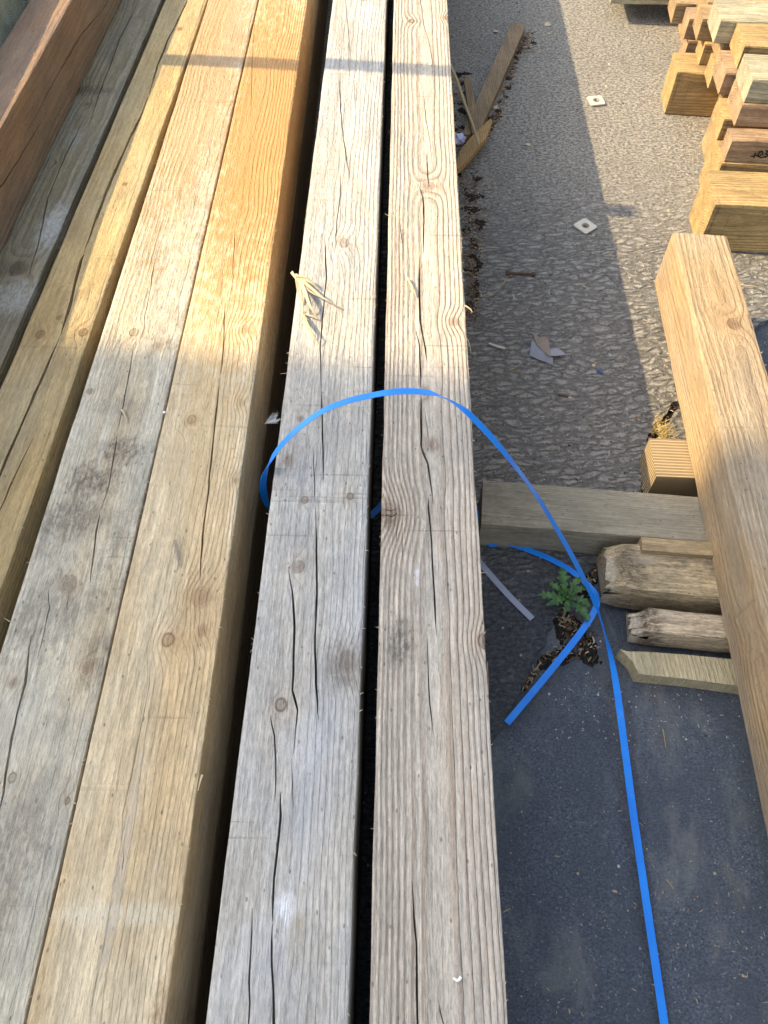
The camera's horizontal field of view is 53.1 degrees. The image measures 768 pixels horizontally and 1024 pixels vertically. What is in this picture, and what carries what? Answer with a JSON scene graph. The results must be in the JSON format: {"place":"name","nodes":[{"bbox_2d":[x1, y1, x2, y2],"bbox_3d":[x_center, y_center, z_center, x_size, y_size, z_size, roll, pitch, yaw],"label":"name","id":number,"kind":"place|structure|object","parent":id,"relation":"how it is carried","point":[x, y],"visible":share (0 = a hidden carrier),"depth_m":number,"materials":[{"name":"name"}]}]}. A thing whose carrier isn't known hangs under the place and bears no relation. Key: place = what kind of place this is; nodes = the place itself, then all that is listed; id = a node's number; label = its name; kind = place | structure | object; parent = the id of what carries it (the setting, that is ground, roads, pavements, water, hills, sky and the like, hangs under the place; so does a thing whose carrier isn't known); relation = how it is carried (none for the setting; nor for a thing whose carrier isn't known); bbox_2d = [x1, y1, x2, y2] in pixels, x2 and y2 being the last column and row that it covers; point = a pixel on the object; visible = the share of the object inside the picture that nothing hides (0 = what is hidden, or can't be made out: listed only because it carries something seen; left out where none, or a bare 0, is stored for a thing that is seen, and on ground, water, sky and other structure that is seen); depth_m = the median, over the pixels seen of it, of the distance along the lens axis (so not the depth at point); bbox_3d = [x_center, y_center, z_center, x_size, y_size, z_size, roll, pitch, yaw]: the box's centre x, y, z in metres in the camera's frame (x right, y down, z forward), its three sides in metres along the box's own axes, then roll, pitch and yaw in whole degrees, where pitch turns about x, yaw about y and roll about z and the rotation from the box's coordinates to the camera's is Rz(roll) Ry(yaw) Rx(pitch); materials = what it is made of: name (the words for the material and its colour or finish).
{"place":"outdoors","nodes":[
{"label":"outdoors","id":0,"kind":"place"},
{"bbox_2d":[174,539,179,565],"bbox_3d":[-0.309,0.060,1.145,0.010,0.005,0.046,-15,58,-10],"label":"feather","id":1,"kind":"object","parent":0,"point":[175,545],"visible":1,"depth_m":1.14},
{"bbox_2d":[301,0,767,1023],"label":"concrete slab","id":2,"kind":"structure","parent":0,"point":[625,36],"depth_m":2.00,"materials":[{"name":"grey concrete"}]},
{"bbox_2d":[193,0,328,1023],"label":"squared timber","id":3,"kind":"object","parent":2,"relation":"on","point":[285,325],"visible":0.23,"depth_m":1.42,"materials":[{"name":"brown wood"}]},
{"bbox_2d":[27,0,318,1023],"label":"squared timber","id":4,"kind":"object","parent":3,"relation":"on","point":[125,934],"visible":1,"depth_m":1.10,"materials":[{"name":"brown wood"}]},
{"bbox_2d":[198,775,202,790],"bbox_3d":[-0.231,0.340,0.966,0.005,0.005,0.020,0,57,0],"label":"wood splinter","id":5,"kind":"object","parent":4,"relation":"attached to","point":[201,777],"visible":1,"depth_m":0.96,"materials":[{"name":"beige wood"}]},
{"bbox_2d":[353,0,389,1023],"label":"squared timber","id":6,"kind":"object","parent":2,"relation":"on","point":[360,849],"visible":0.15,"depth_m":1.37,"materials":[{"name":"brown wood"}]},
{"bbox_2d":[206,0,387,1023],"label":"squared timber","id":7,"kind":"object","parent":6,"relation":"on","point":[285,949],"visible":0.99,"depth_m":1.08,"materials":[{"name":"grey wood"}]},
{"bbox_2d":[265,413,280,423],"bbox_3d":[-0.191,-0.160,1.333,0.033,0.009,0.023,-38,65,-22],"label":"feather","id":8,"kind":"object","parent":7,"relation":"attached to","point":[272,421],"visible":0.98,"depth_m":1.33,"materials":[{"name":"white"}]},
{"bbox_2d":[291,271,342,344],"bbox_3d":[-0.118,-0.389,1.420,0.077,0.021,0.207,-12,58,-8],"label":"frayed splinter","id":9,"kind":"object","parent":7,"relation":"on","point":[302,283],"visible":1,"depth_m":1.42,"materials":[{"name":"brown wood"}]},
{"bbox_2d":[455,133,465,145],"bbox_3d":[0.223,-1.118,2.301,0.050,0.031,0.055,0,57,0],"label":"crumpled plastic","id":10,"kind":"object","parent":2,"relation":"on","point":[460,138],"visible":0.76,"depth_m":2.29,"materials":[{"name":"white plastic"}]},
{"bbox_2d":[456,118,491,173],"bbox_3d":[0.263,-1.074,2.248,0.041,0.014,0.281,24,60,15],"label":"broken board","id":11,"kind":"object","parent":2,"relation":"on","point":[471,148],"visible":0.88,"depth_m":2.23,"materials":[{"name":"orange wood"}]},
{"bbox_2d":[451,65,479,143],"bbox_3d":[0.211,-1.102,2.075,0.022,0.288,0.170,40,65,23],"label":"wood lath","id":12,"kind":"object","parent":11,"relation":"on","point":[454,75],"visible":0.86,"depth_m":2.08,"materials":[{"name":"brown wood"}]},
{"bbox_2d":[458,110,505,324],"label":"litter","id":13,"kind":"object","parent":2,"relation":"on","point":[473,210],"visible":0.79,"depth_m":2.08,"materials":[{"name":"plant"}]},
{"bbox_2d":[462,23,524,141],"bbox_3d":[0.361,-1.403,2.487,0.051,0.022,0.722,15,58,9],"label":"broken board","id":14,"kind":"object","parent":2,"relation":"on","point":[491,87],"visible":0.76,"depth_m":2.48,"materials":[{"name":"brown wood"}]},
{"bbox_2d":[464,75,477,134],"bbox_3d":[0.268,-1.249,2.356,0.024,0.035,0.288,-2,57,-1],"label":"broken board","id":15,"kind":"object","parent":14,"relation":"on","point":[469,93],"visible":0.82,"depth_m":2.36,"materials":[{"name":"brown wood"}]},
{"bbox_2d":[488,342,504,349],"bbox_3d":[0.271,-0.398,1.845,0.042,0.005,0.008,19,59,12],"label":"stick","id":16,"kind":"object","parent":2,"relation":"on","point":[496,346],"visible":1,"depth_m":1.84,"materials":[{"name":"beige wood"}]},
{"bbox_2d":[481,560,533,620],"bbox_3d":[0.223,0.137,1.500,0.017,0.002,0.197,-31,62,-18],"label":"plastic strip","id":17,"kind":"object","parent":2,"relation":"on","point":[516,603],"visible":0.72,"depth_m":1.49,"materials":[{"name":"grey plastic"}]},
{"bbox_2d":[506,270,535,275],"bbox_3d":[0.354,-0.618,1.987,0.076,0.016,0.017,0,57,0],"label":"bolt","id":18,"kind":"object","parent":2,"relation":"on","point":[519,273],"visible":1,"depth_m":1.98,"materials":[{"name":"metal"}]},
{"bbox_2d":[530,332,565,364],"bbox_3d":[0.377,-0.391,1.834,0.069,0.016,0.101,-38,64,-22],"label":"torn paper","id":19,"kind":"object","parent":2,"relation":"on","point":[540,349],"visible":1,"depth_m":1.83,"materials":[{"name":"white paper"}]},
{"bbox_2d":[574,218,596,233],"bbox_3d":[0.548,-0.778,2.091,0.048,0.006,0.048,-35,65,-21],"label":"square washer","id":20,"kind":"object","parent":2,"relation":"on","point":[589,228],"visible":1,"depth_m":2.09,"materials":[{"name":"silver metal"}]},
{"bbox_2d":[587,95,604,105],"bbox_3d":[0.671,-1.302,2.431,0.048,0.006,0.048,-9,59,-5],"label":"square washer","id":21,"kind":"object","parent":2,"relation":"on","point":[600,101],"visible":1,"depth_m":2.43,"materials":[{"name":"white metal"}]},
{"bbox_2d":[456,2,766,495],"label":"grit","id":22,"kind":"object","parent":2,"relation":"on","point":[569,445],"visible":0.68,"depth_m":1.93,"materials":[{"name":"grey gravel"}]},
{"bbox_2d":[646,414,678,439],"bbox_3d":[0.620,-0.175,1.695,0.070,0.017,0.115,-10,58,-6],"label":"dry moss","id":23,"kind":"object","parent":2,"relation":"on","point":[662,433],"visible":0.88,"depth_m":1.71,"materials":[{"name":"yellow plant"}]},
{"bbox_2d":[678,24,682,42],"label":"short timber","id":24,"kind":"object","parent":2,"relation":"on","point":[680,32],"visible":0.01,"depth_m":2.66,"materials":[{"name":"beige wood"}]},
{"bbox_2d":[679,39,697,52],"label":"short timber","id":25,"kind":"object","parent":2,"relation":"on","point":[688,46],"visible":0.03,"depth_m":2.41,"materials":[{"name":"brown wood"}]},
{"bbox_2d":[668,0,697,23],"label":"short timber","id":26,"kind":"object","parent":25,"relation":"on","point":[676,9],"visible":0.2,"depth_m":2.42,"materials":[{"name":"beige wood"}]},
{"bbox_2d":[681,7,696,38],"bbox_3d":[1.335,-1.491,2.369,0.800,0.061,0.078,4,57,3],"label":"short timber","id":27,"kind":"object","parent":25,"relation":"on","point":[687,30],"visible":0.16,"depth_m":2.38,"materials":[{"name":"brown wood"}]},
{"bbox_2d":[697,0,767,8],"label":"short timber","id":28,"kind":"object","parent":27,"relation":"on","point":[710,2],"visible":0.1,"depth_m":2.28,"materials":[{"name":"beige wood"}]},
{"bbox_2d":[661,52,718,115],"bbox_3d":[1.329,-1.287,2.349,0.900,0.131,0.122,5,57,3],"label":"short timber","id":29,"kind":"object","parent":2,"relation":"on","point":[686,90],"visible":0.41,"depth_m":2.34,"materials":[{"name":"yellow wood"}]},
{"bbox_2d":[695,41,712,64],"bbox_3d":[1.348,-1.362,2.285,0.800,0.061,0.088,5,57,3],"label":"short timber","id":30,"kind":"object","parent":29,"relation":"on","point":[704,50],"visible":0.09,"depth_m":2.29,"materials":[{"name":"yellow wood"}]},
{"bbox_2d":[693,4,711,40],"bbox_3d":[1.325,-1.413,2.247,0.800,0.061,0.098,5,57,3],"label":"short timber","id":31,"kind":"object","parent":30,"relation":"on","point":[701,29],"visible":0.23,"depth_m":2.25,"materials":[{"name":"beige wood"}]},
{"bbox_2d":[701,102,717,159],"bbox_3d":[1.348,-1.069,2.208,0.800,0.131,0.103,4,57,3],"label":"short timber","id":32,"kind":"object","parent":2,"relation":"on","point":[708,138],"visible":0.03,"depth_m":2.25,"materials":[{"name":"beige wood"}]},
{"bbox_2d":[710,94,728,116],"bbox_3d":[1.410,-1.193,2.289,0.800,0.131,0.133,4,57,3],"label":"short timber","id":33,"kind":"object","parent":2,"relation":"on","point":[722,96],"visible":0.02,"depth_m":2.31,"materials":[{"name":"beige wood"}]},
{"bbox_2d":[704,53,715,88],"bbox_3d":[1.345,-1.250,2.212,0.800,0.061,0.087,5,57,3],"label":"short timber","id":34,"kind":"object","parent":33,"relation":"on","point":[709,78],"visible":0.1,"depth_m":2.23,"materials":[{"name":"yellow wood"}]},
{"bbox_2d":[711,41,730,58],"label":"short timber","id":35,"kind":"object","parent":34,"relation":"on","point":[716,47],"visible":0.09,"depth_m":2.20,"materials":[{"name":"beige wood"}]},
{"bbox_2d":[707,0,767,43],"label":"short timber","id":36,"kind":"object","parent":35,"relation":"on","point":[725,17],"visible":0.86,"depth_m":2.12,"materials":[{"name":"grey wood"}]},
{"bbox_2d":[689,170,767,252],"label":"short timber","id":37,"kind":"object","parent":2,"relation":"on","point":[732,206],"visible":0.95,"depth_m":1.98,"materials":[{"name":"yellow wood"}]},
{"bbox_2d":[699,136,767,184],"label":"short timber","id":38,"kind":"object","parent":2,"relation":"on","point":[714,160],"visible":0.33,"depth_m":2.06,"materials":[{"name":"yellow wood"}]},
{"bbox_2d":[712,98,767,139],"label":"short timber","id":39,"kind":"object","parent":38,"relation":"on","point":[722,120],"visible":0.27,"depth_m":2.08,"materials":[{"name":"yellow wood"}]},
{"bbox_2d":[712,50,738,94],"bbox_3d":[1.322,-1.184,2.098,0.800,0.061,0.123,4,57,3],"label":"short timber","id":40,"kind":"object","parent":39,"relation":"on","point":[724,71],"visible":0.34,"depth_m":2.10,"materials":[{"name":"brown wood"}]},
{"bbox_2d":[729,23,767,67],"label":"short timber","id":41,"kind":"object","parent":40,"relation":"on","point":[749,38],"visible":0.88,"depth_m":2.05,"materials":[{"name":"yellow wood"}]},
{"bbox_2d":[727,79,767,127],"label":"short timber","id":42,"kind":"object","parent":39,"relation":"on","point":[742,113],"visible":0.56,"depth_m":2.01,"materials":[{"name":"brown wood"}]},
{"bbox_2d":[736,54,767,103],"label":"short timber","id":43,"kind":"object","parent":42,"relation":"on","point":[752,76],"visible":1,"depth_m":1.96,"materials":[{"name":"grey wood"}]},
{"bbox_2d":[720,128,767,162],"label":"short timber","id":44,"kind":"object","parent":38,"relation":"on","point":[743,145],"visible":1,"depth_m":2.01,"materials":[{"name":"brown wood"}]},
{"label":"squared timber","id":45,"kind":"object","parent":2,"relation":"on","visible":0},
{"bbox_2d":[369,0,507,1023],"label":"squared timber","id":46,"kind":"object","parent":45,"relation":"on","point":[436,918],"visible":1,"depth_m":1.08,"materials":[{"name":"brown wood"}]},
{"bbox_2d":[407,277,416,295],"bbox_3d":[0.052,-0.425,1.448,0.004,0.008,0.051,-15,58,-9],"label":"wood shaving","id":47,"kind":"object","parent":46,"relation":"on","point":[411,286],"visible":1,"depth_m":1.44,"materials":[{"name":"beige wood"}]},
{"bbox_2d":[453,976,461,981],"bbox_3d":[0.081,0.512,0.842,0.010,0.002,0.006,0,57,0],"label":"wood chip","id":48,"kind":"object","parent":46,"relation":"on","point":[458,979],"visible":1,"depth_m":0.84,"materials":[{"name":"white wood"}]},
{"bbox_2d":[259,388,667,1023],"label":"packing strap","id":49,"kind":"object","parent":45,"relation":"attached to","point":[537,686],"visible":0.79,"depth_m":1.26,"materials":[{"name":"blue plastic"}]},
{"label":"squared timber","id":50,"kind":"object","parent":2,"relation":"on","visible":0},
{"bbox_2d":[0,0,258,1023],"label":"squared timber","id":51,"kind":"object","parent":50,"relation":"on","point":[56,652],"visible":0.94,"depth_m":1.18,"materials":[{"name":"grey wood"}]},
{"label":"squared timber","id":52,"kind":"object","parent":2,"relation":"on","visible":0},
{"bbox_2d":[0,0,207,652],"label":"squared timber","id":53,"kind":"object","parent":52,"relation":"on","point":[43,387],"visible":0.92,"depth_m":1.46,"materials":[{"name":"brown wood"}]},
{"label":"squared timber","id":54,"kind":"object","parent":2,"relation":"on","visible":0},
{"bbox_2d":[0,0,165,388],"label":"squared timber","id":55,"kind":"object","parent":54,"relation":"on","point":[34,241],"visible":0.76,"depth_m":1.69,"materials":[{"name":"grey wood"}]},
{"bbox_2d":[491,322,767,1023],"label":"ground","id":56,"kind":"structure","parent":0,"point":[681,832],"depth_m":1.25,"materials":[{"name":"grey asphalt"}]},
{"bbox_2d":[453,32,540,154],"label":"litter","id":57,"kind":"object","parent":56,"relation":"on","point":[506,87],"visible":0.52,"depth_m":2.50,"materials":[{"name":"plant"}]},
{"bbox_2d":[521,563,601,691],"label":"litter","id":58,"kind":"object","parent":56,"relation":"on","point":[565,624],"visible":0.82,"depth_m":1.44,"materials":[{"name":"plant"}]},
{"bbox_2d":[537,568,590,621],"bbox_3d":[0.353,0.162,1.470,0.107,0.050,0.089,26,61,16],"label":"weed","id":59,"kind":"object","parent":56,"relation":"on","point":[566,599],"visible":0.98,"depth_m":1.46,"materials":[{"name":"green plant"}]},
{"bbox_2d":[478,480,706,553],"bbox_3d":[0.501,0.026,1.526,0.620,0.082,0.105,5,57,3],"label":"bearer","id":60,"kind":"object","parent":56,"relation":"on","point":[592,521],"visible":0.65,"depth_m":1.50,"materials":[{"name":"grey wood"}]},
{"bbox_2d":[655,233,767,835],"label":"squared timber","id":61,"kind":"object","parent":60,"relation":"on","point":[720,376],"visible":0.99,"depth_m":1.46,"materials":[{"name":"beige wood"}]},
{"bbox_2d":[495,742,767,1022],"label":"grit","id":62,"kind":"object","parent":56,"relation":"on","point":[640,948],"visible":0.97,"depth_m":1.19,"materials":[{"name":"grey gravel"}]},
{"bbox_2d":[555,672,739,740],"bbox_3d":[0.475,0.347,1.379,0.345,0.002,0.130,0,57,0],"label":"grit","id":63,"kind":"object","parent":56,"relation":"on","point":[705,735],"visible":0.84,"depth_m":1.38,"materials":[{"name":"grey gravel"}]},
{"bbox_2d":[596,544,721,614],"bbox_3d":[0.582,0.132,1.453,0.346,0.089,0.109,5,57,3],"label":"wood block","id":64,"kind":"object","parent":56,"relation":"on","point":[631,576],"depth_m":1.42,"materials":[{"name":"beige wood"}]},
{"bbox_2d":[640,402,677,492],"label":"litter","id":65,"kind":"object","parent":56,"relation":"on","point":[673,408],"visible":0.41,"depth_m":1.73,"materials":[{"name":"plant"}]},
{"bbox_2d":[639,438,697,496],"bbox_3d":[0.670,-0.084,1.603,0.240,0.085,0.100,3,57,2],"label":"wood block","id":66,"kind":"object","parent":56,"relation":"on","point":[666,468],"depth_m":1.57,"materials":[{"name":"beige wood"}]},
{"bbox_2d":[637,537,713,558],"bbox_3d":[0.631,0.097,1.469,0.300,0.100,0.031,5,57,3],"label":"wood block","id":67,"kind":"object","parent":56,"relation":"on","point":[680,548],"depth_m":1.43,"materials":[{"name":"beige wood"}]},
{"bbox_2d":[665,407,686,439],"bbox_3d":[0.687,-0.183,1.728,0.132,0.030,0.202,11,58,7],"label":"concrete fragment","id":68,"kind":"object","parent":56,"relation":"on","point":[677,420],"visible":0.19,"depth_m":1.71,"materials":[{"name":"grey concrete"}]},
{"bbox_2d":[615,649,738,693],"bbox_3d":[0.574,0.292,1.391,0.295,0.038,0.050,5,57,3],"label":"board offcut","id":69,"kind":"object","parent":56,"relation":"on","point":[702,672],"visible":0.88,"depth_m":1.38,"materials":[{"name":"brown wood"}]},
{"bbox_2d":[626,608,729,652],"bbox_3d":[0.607,0.221,1.408,0.326,0.067,0.055,5,57,3],"label":"wood block","id":70,"kind":"object","parent":56,"relation":"on","point":[676,629],"depth_m":1.39,"materials":[{"name":"beige wood"}]},
{"bbox_3d":[1.429,-1.803,2.726,0.500,0.060,0.121,2,57,1],"label":"bearer","id":71,"kind":"object","parent":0,"visible":0},
{"bbox_2d":[609,0,668,4],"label":"short timber","id":72,"kind":"object","parent":71,"relation":"on","point":[662,2],"visible":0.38,"depth_m":2.66,"materials":[{"name":"grey wood"}]},
{"bbox_3d":[-0.275,-3.001,3.328,0.770,0.013,0.070,0,57,0],"label":"lath","id":73,"kind":"object","parent":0,"visible":0},
{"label":"squared timber","id":74,"kind":"object","parent":73,"relation":"on","visible":0},
{"bbox_2d":[0,20,6,47],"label":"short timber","id":75,"kind":"object","parent":74,"relation":"on","point":[3,37],"depth_m":1.76,"materials":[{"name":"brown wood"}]},
{"bbox_2d":[0,0,22,36],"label":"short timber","id":76,"kind":"object","parent":74,"relation":"on","point":[11,11],"visible":0.04,"depth_m":1.79,"materials":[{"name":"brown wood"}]},
{"bbox_2d":[19,0,29,10],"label":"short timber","id":77,"kind":"object","parent":74,"relation":"on","point":[23,3],"depth_m":1.87,"materials":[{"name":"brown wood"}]},
{"bbox_2d":[0,0,120,251],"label":"squared timber","id":78,"kind":"object","parent":74,"relation":"on","point":[48,49],"visible":1,"depth_m":1.71,"materials":[{"name":"brown wood"}]}
]}

